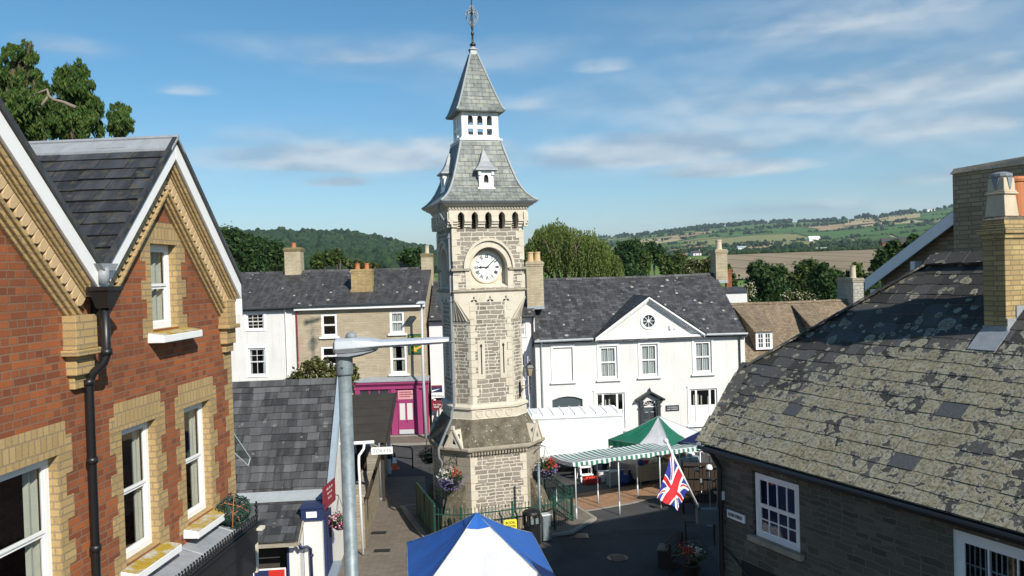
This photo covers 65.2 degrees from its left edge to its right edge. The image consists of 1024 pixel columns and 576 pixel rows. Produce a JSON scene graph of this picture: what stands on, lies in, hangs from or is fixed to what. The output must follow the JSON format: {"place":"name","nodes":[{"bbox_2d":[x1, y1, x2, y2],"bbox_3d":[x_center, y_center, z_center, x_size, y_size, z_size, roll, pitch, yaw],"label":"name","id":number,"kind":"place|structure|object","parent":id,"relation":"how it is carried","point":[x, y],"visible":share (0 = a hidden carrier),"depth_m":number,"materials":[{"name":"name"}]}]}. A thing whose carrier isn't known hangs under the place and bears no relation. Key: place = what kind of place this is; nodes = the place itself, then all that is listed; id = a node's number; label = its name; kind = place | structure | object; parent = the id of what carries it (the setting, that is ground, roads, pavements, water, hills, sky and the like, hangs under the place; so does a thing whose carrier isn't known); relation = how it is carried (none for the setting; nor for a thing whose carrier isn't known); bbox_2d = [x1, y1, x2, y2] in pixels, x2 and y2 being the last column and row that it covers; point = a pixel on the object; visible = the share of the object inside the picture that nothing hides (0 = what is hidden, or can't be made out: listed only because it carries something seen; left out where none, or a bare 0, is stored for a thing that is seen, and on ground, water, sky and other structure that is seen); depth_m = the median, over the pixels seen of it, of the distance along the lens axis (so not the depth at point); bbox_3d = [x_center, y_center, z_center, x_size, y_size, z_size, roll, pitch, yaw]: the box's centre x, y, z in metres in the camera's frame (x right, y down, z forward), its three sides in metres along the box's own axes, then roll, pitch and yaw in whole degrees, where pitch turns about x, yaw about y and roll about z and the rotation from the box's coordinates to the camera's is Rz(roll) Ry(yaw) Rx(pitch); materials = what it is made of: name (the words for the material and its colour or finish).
{"place":"outdoors","nodes":[
{"label":"outdoors","id":0,"kind":"place"},
{"bbox_2d":[231,243,311,381],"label":"white terraced house","id":1,"kind":"structure","parent":0,"point":[264,345],"depth_m":44.59,"materials":[{"name":"paint"}]},
{"bbox_2d":[248,348,266,376],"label":"window","id":2,"kind":"structure","parent":1,"relation":"in","point":[250,355],"depth_m":44.64,"materials":[{"name":"white paint"}]},
{"bbox_2d":[293,246,434,436],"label":"stone terraced house","id":3,"kind":"structure","parent":0,"point":[330,306],"depth_m":44.57,"materials":[{"name":"stone"}]},
{"bbox_2d":[319,313,339,338],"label":"window","id":4,"kind":"structure","parent":3,"relation":"in","point":[324,336],"depth_m":44.57,"materials":[{"name":"white paint"}]},
{"bbox_2d":[388,311,406,335],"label":"window","id":5,"kind":"structure","parent":3,"relation":"in","point":[398,327],"depth_m":44.58,"materials":[{"name":"white paint"}]},
{"bbox_2d":[388,346,409,375],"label":"window","id":6,"kind":"structure","parent":3,"relation":"in","point":[393,358],"depth_m":44.61,"materials":[{"name":"white paint"}]},
{"bbox_2d":[397,400,414,433],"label":"door","id":7,"kind":"structure","parent":3,"relation":"in","point":[406,418],"depth_m":44.47,"materials":[{"name":"paint"}]},
{"bbox_2d":[339,476,425,575],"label":"alley pavement","id":8,"kind":"structure","parent":0,"point":[392,520],"depth_m":27.73,"materials":[{"name":"stone"}]},
{"bbox_2d":[355,443,386,548],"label":"alley wall","id":9,"kind":"structure","parent":8,"relation":"on","point":[370,506],"depth_m":28.27,"materials":[{"name":"stone"}]},
{"bbox_2d":[352,392,396,554],"bbox_3d":[-5.705,6.266,27.604,3.380,4.660,4.082,-2,1,-5],"label":"alley shelter","id":10,"kind":"object","parent":8,"relation":"on","point":[373,414],"visible":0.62,"depth_m":27.46,"materials":[{"name":"tile"}]},
{"bbox_2d":[390,436,428,442],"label":"terrace pavement","id":11,"kind":"structure","parent":0,"point":[410,439],"depth_m":43.25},
{"bbox_2d":[428,281,444,420],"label":"cream terraced house","id":12,"kind":"structure","parent":0,"point":[436,350],"depth_m":44.68,"materials":[{"name":"paint"}]},
{"bbox_2d":[0,0,1023,249],"label":"sky","id":13,"kind":"structure","parent":0,"point":[620,116],"materials":[{"name":"blue"}]},
{"bbox_2d":[366,442,718,575],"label":"road","id":14,"kind":"structure","parent":0,"point":[637,533],"depth_m":26.98,"materials":[{"name":"asphalt"}]},
{"bbox_2d":[0,38,74,140],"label":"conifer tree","id":15,"kind":"object","parent":14,"relation":"on","point":[22,82],"visible":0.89,"depth_m":29.59,"materials":[{"name":"green plant"}]},
{"bbox_2d":[29,57,106,139],"bbox_3d":[-16.758,0.130,30.620,2.442,17.896,2.770,-2,1,0],"label":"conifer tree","id":16,"kind":"object","parent":14,"relation":"on","point":[81,107],"visible":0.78,"depth_m":30.47,"materials":[{"name":"green plant"}]},
{"bbox_2d":[105,101,135,137],"bbox_3d":[-15.230,0.752,31.871,1.254,16.517,0.989,-1,1,27],"label":"conifer tree","id":17,"kind":"object","parent":14,"relation":"on","point":[120,122],"visible":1,"depth_m":31.59,"materials":[{"name":"green plant"}]},
{"bbox_2d":[0,97,264,575],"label":"brick house","id":18,"kind":"structure","parent":14,"relation":"on","point":[117,450],"depth_m":9.11,"materials":[{"name":"red brick"}]},
{"bbox_2d":[0,459,52,575],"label":"window","id":19,"kind":"structure","parent":18,"relation":"in","point":[34,540],"depth_m":7.69,"materials":[{"name":"white paint"}]},
{"bbox_2d":[121,422,151,558],"bbox_3d":[-4.447,2.326,9.257,0.124,1.500,0.740,-2,1,4],"label":"window","id":20,"kind":"structure","parent":18,"relation":"in","point":[142,542],"depth_m":9.53,"materials":[{"name":"white paint"}]},
{"bbox_2d":[150,244,170,328],"bbox_3d":[-4.466,-0.017,9.923,0.124,1.040,0.640,-2,1,4],"label":"window","id":21,"kind":"structure","parent":18,"relation":"in","point":[158,287],"depth_m":10.14,"materials":[{"name":"white paint"}]},
{"bbox_2d":[183,402,205,518],"bbox_3d":[-4.343,2.298,10.686,0.124,1.500,0.730,-2,1,4],"label":"window","id":22,"kind":"structure","parent":18,"relation":"in","point":[197,507],"depth_m":10.96,"materials":[{"name":"white paint"}]},
{"bbox_2d":[215,493,252,528],"bbox_3d":[-3.883,3.116,11.183,0.486,0.510,0.524,-2,1,0],"label":"potted plant","id":23,"kind":"object","parent":18,"relation":"attached to","point":[233,510],"visible":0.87,"depth_m":11.05,"materials":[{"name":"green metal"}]},
{"bbox_2d":[232,377,356,575],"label":"white cottage","id":24,"kind":"structure","parent":14,"relation":"on","point":[287,433],"depth_m":23.27,"materials":[{"name":"grey stone"}]},
{"bbox_2d":[253,567,285,575],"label":"poster","id":25,"kind":"object","parent":24,"relation":"attached to","point":[273,572],"visible":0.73,"depth_m":20.97,"materials":[{"name":"paper"}]},
{"bbox_2d":[258,547,286,575],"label":"doorway","id":26,"kind":"structure","parent":24,"relation":"in","point":[268,557],"depth_m":21.62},
{"bbox_2d":[322,478,335,509],"bbox_3d":[-5.052,5.692,22.100,0.037,0.720,0.718,-2,1,14],"label":"hanging sign","id":27,"kind":"object","parent":24,"relation":"attached to","point":[328,494],"visible":1,"depth_m":22.07,"materials":[{"name":"red paint"}]},
{"bbox_2d":[323,507,341,575],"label":"door","id":28,"kind":"structure","parent":24,"relation":"in","point":[332,568],"depth_m":22.44,"materials":[{"name":"blue paint"}]},
{"bbox_2d":[328,494,342,529],"bbox_3d":[-4.903,6.337,22.691,0.655,1.058,0.677,-3,1,-41],"label":"hanging basket","id":29,"kind":"object","parent":24,"relation":"attached to","point":[337,521],"visible":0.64,"depth_m":22.59,"materials":[{"name":"pink plant"}]},
{"bbox_2d":[283,356,359,387],"bbox_3d":[-7.895,5.779,32.887,2.919,5.990,2.211,-1,1,28],"label":"flowering bush","id":30,"kind":"object","parent":14,"relation":"on","point":[317,367],"visible":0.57,"depth_m":32.62,"materials":[{"name":"green plant"}]},
{"bbox_2d":[333,331,448,575],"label":"street lamp","id":31,"kind":"object","parent":14,"relation":"on","point":[349,347],"visible":1,"depth_m":7.27,"materials":[{"name":"metal"}]},
{"bbox_2d":[416,301,427,437],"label":"drainpipe","id":32,"kind":"object","parent":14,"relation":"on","point":[421,303],"visible":0.83,"depth_m":43.41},
{"bbox_2d":[406,512,554,575],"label":"gazebo","id":33,"kind":"object","parent":14,"relation":"on","point":[476,544],"visible":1,"depth_m":18.44,"materials":[{"name":"blue fabric"}]},
{"bbox_2d":[400,489,596,536],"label":"island kerb","id":34,"kind":"structure","parent":14,"relation":"on","point":[414,522],"depth_m":28.23,"materials":[{"name":"concrete"}]},
{"bbox_2d":[405,490,591,534],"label":"island paving","id":35,"kind":"structure","parent":34,"relation":"on","point":[582,517],"depth_m":28.74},
{"bbox_2d":[415,482,424,526],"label":"gate panel","id":36,"kind":"structure","parent":35,"relation":"on","point":[420,507],"depth_m":28.79,"materials":[{"name":"green paint"}]},
{"bbox_2d":[424,492,434,533],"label":"gate panel","id":37,"kind":"structure","parent":35,"relation":"on","point":[429,503],"depth_m":27.30,"materials":[{"name":"green paint"}]},
{"bbox_2d":[433,505,461,531],"bbox_3d":[-2.113,7.788,26.453,1.008,1.220,0.090,-2,1,12],"label":"railing","id":38,"kind":"object","parent":35,"relation":"on","point":[438,514],"visible":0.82,"depth_m":26.49,"materials":[{"name":"metal"}]},
{"bbox_2d":[421,0,552,528],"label":"clock tower","id":39,"kind":"structure","parent":35,"relation":"on","point":[485,429],"depth_m":27.88,"materials":[{"name":"grey stone"}]},
{"bbox_2d":[416,441,432,469],"bbox_3d":[-3.196,6.226,30.377,0.890,1.410,0.848,-2,1,-15],"label":"hanging basket","id":40,"kind":"object","parent":39,"relation":"attached to","point":[426,457],"visible":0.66,"depth_m":30.21,"materials":[{"name":"black metal"}]},
{"bbox_2d":[436,454,465,496],"bbox_3d":[-2.062,6.361,27.077,1.001,1.474,0.950,-1,1,32],"label":"hanging basket","id":41,"kind":"object","parent":39,"relation":"attached to","point":[451,482],"visible":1,"depth_m":26.92,"materials":[{"name":"multicoloured plant"}]},
{"bbox_2d":[477,341,485,379],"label":"slit window","id":42,"kind":"structure","parent":39,"relation":"in","point":[480,344],"depth_m":27.76,"materials":[{"name":"beige stone"}]},
{"bbox_2d":[499,339,507,377],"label":"slit window","id":43,"kind":"structure","parent":39,"relation":"in","point":[502,343],"depth_m":27.99,"materials":[{"name":"beige stone"}]},
{"bbox_2d":[533,445,559,483],"bbox_3d":[1.198,6.197,28.031,0.979,1.438,0.991,-2,1,0],"label":"hanging basket","id":44,"kind":"object","parent":39,"relation":"attached to","point":[548,471],"visible":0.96,"depth_m":27.92,"materials":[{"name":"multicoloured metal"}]},
{"bbox_2d":[460,502,513,523],"bbox_3d":[-0.821,7.746,26.587,1.841,1.220,0.090,-2,1,-15],"label":"railing","id":45,"kind":"object","parent":35,"relation":"on","point":[485,512],"visible":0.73,"depth_m":26.62,"materials":[{"name":"metal"}]},
{"bbox_2d":[511,496,555,530],"bbox_3d":[0.732,7.690,27.062,1.591,1.220,0.090,-2,1,-19],"label":"railing","id":46,"kind":"object","parent":35,"relation":"on","point":[531,506],"visible":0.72,"depth_m":27.03,"materials":[{"name":"metal"}]},
{"bbox_2d":[543,476,573,520],"bbox_3d":[1.698,7.614,29.710,0.090,1.220,3.040,-2,1,-17],"label":"railing","id":47,"kind":"object","parent":35,"relation":"on","point":[548,485],"visible":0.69,"depth_m":29.42,"materials":[{"name":"metal"}]},
{"bbox_2d":[553,488,573,528],"bbox_3d":[1.786,7.645,27.802,0.090,1.220,1.300,-1,1,35],"label":"railing","id":48,"kind":"object","parent":35,"relation":"on","point":[571,510],"visible":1,"depth_m":27.79,"materials":[{"name":"metal"}]},
{"bbox_2d":[522,508,540,544],"bbox_3d":[0.656,7.840,26.318,0.610,1.170,0.610,-2,1,-17],"label":"litter bin","id":49,"kind":"object","parent":14,"relation":"on","point":[532,525],"visible":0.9,"depth_m":26.12,"materials":[{"name":"black paint"}]},
{"bbox_2d":[521,252,543,408],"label":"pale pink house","id":50,"kind":"structure","parent":14,"relation":"on","point":[534,295],"depth_m":39.22,"materials":[{"name":"white paint"}]},
{"bbox_2d":[541,512,551,540],"bbox_3d":[1.133,7.912,26.524,0.340,0.870,0.270,-2,1,-17],"label":"utility cabinet","id":51,"kind":"object","parent":14,"relation":"on","point":[546,526],"visible":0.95,"depth_m":26.41,"materials":[{"name":"metal"}]},
{"bbox_2d":[527,404,622,474],"bbox_3d":[1.337,6.862,35.782,6.978,2.753,2.260,-2,1,-4],"label":"box lorry","id":52,"kind":"object","parent":14,"relation":"on","point":[568,430],"visible":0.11,"depth_m":34.82,"materials":[{"name":"white metal"}]},
{"bbox_2d":[550,443,703,518],"bbox_3d":[4.459,7.155,30.245,5.720,2.170,1.910,-2,1,-22],"label":"striped stall","id":53,"kind":"object","parent":14,"relation":"on","point":[618,454],"visible":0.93,"depth_m":29.87,"materials":[{"name":"white fabric"}]},
{"bbox_2d":[523,240,747,452],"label":"georgian house","id":54,"kind":"structure","parent":14,"relation":"on","point":[636,351],"depth_m":38.68,"materials":[{"name":"paint"}]},
{"bbox_2d":[553,347,572,380],"bbox_3d":[2.427,3.640,38.275,0.940,1.600,0.070,-2,1,-5],"label":"blank window","id":55,"kind":"structure","parent":54,"relation":"in","point":[562,357],"depth_m":38.24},
{"bbox_2d":[599,346,617,378],"bbox_3d":[4.610,3.570,38.476,0.880,1.560,0.124,-2,1,-5],"label":"window","id":56,"kind":"structure","parent":54,"relation":"in","point":[611,351],"depth_m":38.49,"materials":[{"name":"white paint"}]},
{"bbox_2d":[596,392,624,428],"bbox_3d":[4.715,5.911,38.627,1.390,1.750,0.360,-2,1,-5],"label":"triple window","id":57,"kind":"structure","parent":54,"relation":"in","point":[622,410],"depth_m":38.49,"materials":[{"name":"white paint"}]},
{"bbox_2d":[640,313,656,328],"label":"round window","id":58,"kind":"structure","parent":54,"relation":"in","point":[648,320],"depth_m":38.48,"materials":[{"name":"white paint"}]},
{"bbox_2d":[640,344,657,375],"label":"window","id":59,"kind":"structure","parent":54,"relation":"in","point":[649,361],"depth_m":38.65,"materials":[{"name":"white paint"}]},
{"bbox_2d":[643,401,655,422],"bbox_3d":[6.661,6.726,38.666,0.640,2.600,0.096,-2,1,-5],"label":"front door","id":60,"kind":"structure","parent":54,"relation":"in","point":[649,406],"depth_m":38.67,"materials":[{"name":"grey wood"}]},
{"bbox_2d":[694,341,711,372],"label":"window","id":61,"kind":"structure","parent":54,"relation":"in","point":[705,367],"depth_m":38.88,"materials":[{"name":"white paint"}]},
{"bbox_2d":[689,388,716,423],"bbox_3d":[9.265,5.735,39.009,1.370,1.710,0.360,-2,1,-5],"label":"triple window","id":62,"kind":"structure","parent":54,"relation":"in","point":[699,414],"depth_m":38.86,"materials":[{"name":"white paint"}]},
{"bbox_2d":[629,460,668,485],"bbox_3d":[5.968,7.743,33.664,1.995,0.784,0.840,-2,1,-24],"label":"market table","id":63,"kind":"object","parent":14,"relation":"on","point":[648,471],"visible":0.53,"depth_m":33.21,"materials":[{"name":"brown fabric"}]},
{"bbox_2d":[608,416,709,486],"bbox_3d":[6.092,6.704,33.040,3.048,2.875,3.048,-1,1,42],"label":"gazebo","id":64,"kind":"object","parent":14,"relation":"on","point":[658,430],"visible":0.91,"depth_m":32.54,"materials":[{"name":"green fabric"}]},
{"bbox_2d":[656,543,680,569],"bbox_3d":[4.720,8.062,24.020,0.660,0.560,0.620,-1,1,20],"label":"litter bin","id":65,"kind":"object","parent":14,"relation":"on","point":[663,561],"visible":0.71,"depth_m":23.80,"materials":[{"name":"black metal"}]},
{"bbox_2d":[664,529,701,575],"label":"garden bench","id":66,"kind":"object","parent":14,"relation":"on","point":[670,545],"visible":0.8,"depth_m":23.50,"materials":[{"name":"brown wood"}]},
{"bbox_2d":[661,542,714,575],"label":"flower tub","id":67,"kind":"object","parent":14,"relation":"on","point":[693,569],"visible":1,"depth_m":22.80,"materials":[{"name":"red plant"}]},
{"bbox_2d":[678,430,712,466],"bbox_3d":[8.454,6.564,31.524,2.748,3.064,2.748,-1,1,42],"label":"gazebo","id":68,"kind":"object","parent":14,"relation":"on","point":[691,439],"visible":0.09,"depth_m":31.30,"materials":[{"name":"blue fabric"}]},
{"bbox_2d":[681,459,716,513],"bbox_3d":[6.936,7.234,29.134,1.440,1.900,0.440,-2,1,8],"label":"shelving rack","id":69,"kind":"object","parent":14,"relation":"on","point":[697,487],"visible":0.69,"depth_m":29.01,"materials":[{"name":"wood"}]},
{"bbox_2d":[722,269,747,302],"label":"outhouse","id":70,"kind":"structure","parent":14,"relation":"on","point":[738,294],"depth_m":58.03,"materials":[{"name":"paint"}]},
{"bbox_2d":[695,172,1023,575],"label":"lichen roofed building","id":71,"kind":"structure","parent":14,"relation":"on","point":[880,432],"depth_m":12.91,"materials":[{"name":"stone"}]},
{"bbox_2d":[663,438,718,524],"bbox_3d":[3.260,3.575,14.860,1.442,1.809,0.368,-2,1,-35],"label":"flag pole","id":72,"kind":"object","parent":71,"relation":"attached to","point":[707,515],"visible":1,"depth_m":15.08,"materials":[{"name":"metal"}]},
{"bbox_2d":[657,454,688,509],"bbox_3d":[2.935,3.474,14.441,1.140,1.016,0.223,-3,1,-40],"label":"flag","id":73,"kind":"object","parent":72,"relation":"hanging from","point":[674,489],"visible":1,"depth_m":14.43,"materials":[{"name":"fabric"}]},
{"bbox_2d":[742,560,776,575],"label":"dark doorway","id":74,"kind":"structure","parent":71,"relation":"in","point":[752,570],"depth_m":14.48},
{"bbox_2d":[747,472,804,561],"bbox_3d":[4.592,3.943,13.944,0.170,1.240,1.293,-2,1,-25],"label":"window","id":75,"kind":"structure","parent":71,"relation":"in","point":[791,549],"depth_m":13.95,"materials":[{"name":"white paint"}]},
{"bbox_2d":[953,529,1023,575],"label":"window","id":76,"kind":"structure","parent":71,"relation":"in","point":[960,538],"depth_m":10.64,"materials":[{"name":"white paint"}]},
{"bbox_2d":[162,207,952,296],"bbox_3d":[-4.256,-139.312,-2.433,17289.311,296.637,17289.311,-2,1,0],"label":"ground","id":77,"kind":"structure","parent":0,"point":[780,234],"depth_m":2269.94,"materials":[{"name":"plant"}]},
{"bbox_2d":[220,221,247,270],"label":"broadleaf tree","id":78,"kind":"object","parent":77,"relation":"on","point":[235,245],"visible":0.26,"depth_m":104.03,"materials":[{"name":"green plant"}]},
{"bbox_2d":[235,232,273,271],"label":"broadleaf tree","id":79,"kind":"object","parent":77,"relation":"on","point":[252,258],"visible":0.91,"depth_m":106.63,"materials":[{"name":"green plant"}]},
{"bbox_2d":[264,236,289,271],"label":"broadleaf tree","id":80,"kind":"object","parent":77,"relation":"on","point":[276,262],"visible":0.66,"depth_m":111.21,"materials":[{"name":"green plant"}]},
{"bbox_2d":[309,249,333,269],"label":"tree","id":81,"kind":"object","parent":77,"relation":"on","point":[319,259],"visible":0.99,"depth_m":73.55,"materials":[{"name":"green plant"}]},
{"bbox_2d":[228,226,437,272],"bbox_3d":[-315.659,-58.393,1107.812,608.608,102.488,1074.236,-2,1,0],"label":"distant forest","id":82,"kind":"object","parent":77,"relation":"on","point":[374,247],"visible":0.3,"depth_m":1145.62,"materials":[{"name":"plant"}]},
{"bbox_2d":[329,247,351,268],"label":"tree","id":83,"kind":"object","parent":77,"relation":"on","point":[338,257],"visible":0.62,"depth_m":77.71,"materials":[{"name":"green plant"}]},
{"bbox_2d":[346,258,381,268],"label":"tree","id":84,"kind":"object","parent":77,"relation":"on","point":[350,265],"visible":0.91,"depth_m":71.44,"materials":[{"name":"green plant"}]},
{"bbox_2d":[396,246,422,266],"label":"tree","id":85,"kind":"object","parent":77,"relation":"on","point":[410,256],"visible":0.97,"depth_m":84.53,"materials":[{"name":"green plant"}]},
{"bbox_2d":[524,218,624,278],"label":"willow tree","id":86,"kind":"object","parent":77,"relation":"on","point":[554,245],"visible":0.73,"depth_m":68.87,"materials":[{"name":"green plant"}]},
{"bbox_2d":[613,237,648,267],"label":"broadleaf tree","id":87,"kind":"object","parent":77,"relation":"on","point":[625,251],"visible":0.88,"depth_m":162.91,"materials":[{"name":"green plant"}]},
{"bbox_2d":[621,261,646,275],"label":"shrub","id":88,"kind":"object","parent":77,"relation":"on","point":[631,270],"visible":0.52,"depth_m":94.06,"materials":[{"name":"green plant"}]},
{"bbox_2d":[636,250,653,274],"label":"broadleaf tree","id":89,"kind":"object","parent":77,"relation":"on","point":[645,258],"visible":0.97,"depth_m":124.47,"materials":[{"name":"green plant"}]},
{"bbox_2d":[643,239,666,274],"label":"broadleaf tree","id":90,"kind":"object","parent":77,"relation":"on","point":[654,250],"visible":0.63,"depth_m":169.19,"materials":[{"name":"green plant"}]},
{"bbox_2d":[655,254,678,274],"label":"broadleaf tree","id":91,"kind":"object","parent":77,"relation":"on","point":[665,266],"visible":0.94,"depth_m":109.57,"materials":[{"name":"green plant"}]},
{"bbox_2d":[671,248,686,273],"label":"broadleaf tree","id":92,"kind":"object","parent":77,"relation":"on","point":[679,257],"visible":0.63,"depth_m":117.14,"materials":[{"name":"green plant"}]},
{"bbox_2d":[682,254,710,273],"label":"shrub","id":93,"kind":"object","parent":77,"relation":"on","point":[693,266],"visible":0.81,"depth_m":91.80,"materials":[{"name":"green plant"}]},
{"bbox_2d":[583,208,916,237],"bbox_3d":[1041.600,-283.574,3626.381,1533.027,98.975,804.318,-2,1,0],"label":"ridge trees","id":94,"kind":"object","parent":77,"relation":"on","point":[760,221],"visible":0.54,"depth_m":3492.30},
{"bbox_2d":[576,204,952,259],"bbox_3d":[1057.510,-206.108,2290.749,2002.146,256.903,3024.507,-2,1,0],"label":"distant woods","id":95,"kind":"object","parent":77,"relation":"on","point":[834,243],"visible":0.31,"depth_m":1994.37,"materials":[{"name":"plant"}]},
{"bbox_2d":[738,258,791,301],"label":"broadleaf tree","id":96,"kind":"object","parent":77,"relation":"on","point":[768,281],"visible":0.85,"depth_m":74.76,"materials":[{"name":"green plant"}]},
{"bbox_2d":[780,288,815,300],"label":"shrub","id":97,"kind":"object","parent":77,"relation":"on","point":[792,296],"visible":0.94,"depth_m":61.83,"materials":[{"name":"green plant"}]},
{"bbox_2d":[786,257,819,300],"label":"broadleaf tree","id":98,"kind":"object","parent":77,"relation":"on","point":[796,279],"visible":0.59,"depth_m":87.04,"materials":[{"name":"green plant"}]},
{"bbox_2d":[727,246,883,254],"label":"field hedge","id":99,"kind":"object","parent":77,"relation":"on","point":[801,250],"visible":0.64,"depth_m":482.35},
{"bbox_2d":[806,261,845,299],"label":"broadleaf tree","id":100,"kind":"object","parent":77,"relation":"on","point":[822,281],"visible":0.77,"depth_m":79.27,"materials":[{"name":"green plant"}]},
{"bbox_2d":[843,262,879,295],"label":"broadleaf tree","id":101,"kind":"object","parent":77,"relation":"on","point":[860,273],"visible":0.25,"depth_m":83.68,"materials":[{"name":"green plant"}]},
{"bbox_2d":[867,232,918,271],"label":"broadleaf tree","id":102,"kind":"object","parent":77,"relation":"on","point":[893,247],"visible":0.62,"depth_m":61.71,"materials":[{"name":"green plant"}]},
{"bbox_2d":[564,480,662,509],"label":"red brick paving","id":103,"kind":"structure","parent":0,"point":[588,500],"depth_m":31.67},
{"bbox_2d":[731,266,864,361],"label":"tiled house","id":104,"kind":"structure","parent":0,"point":[767,326],"depth_m":45.56,"materials":[{"name":"stone"}]},
{"bbox_2d":[727,249,883,278],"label":"ploughed field","id":105,"kind":"structure","parent":0,"point":[842,261],"depth_m":365.51,"materials":[{"name":"soil"}]},
{"bbox_2d":[886,225,933,236],"bbox_3d":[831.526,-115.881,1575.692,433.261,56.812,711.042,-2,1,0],"label":"pasture","id":106,"kind":"structure","parent":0,"point":[920,232],"depth_m":1821.89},
{"bbox_2d":[865,156,1023,294],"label":"brick gable house","id":107,"kind":"structure","parent":0,"point":[956,228],"depth_m":15.04,"materials":[{"name":"brick"}]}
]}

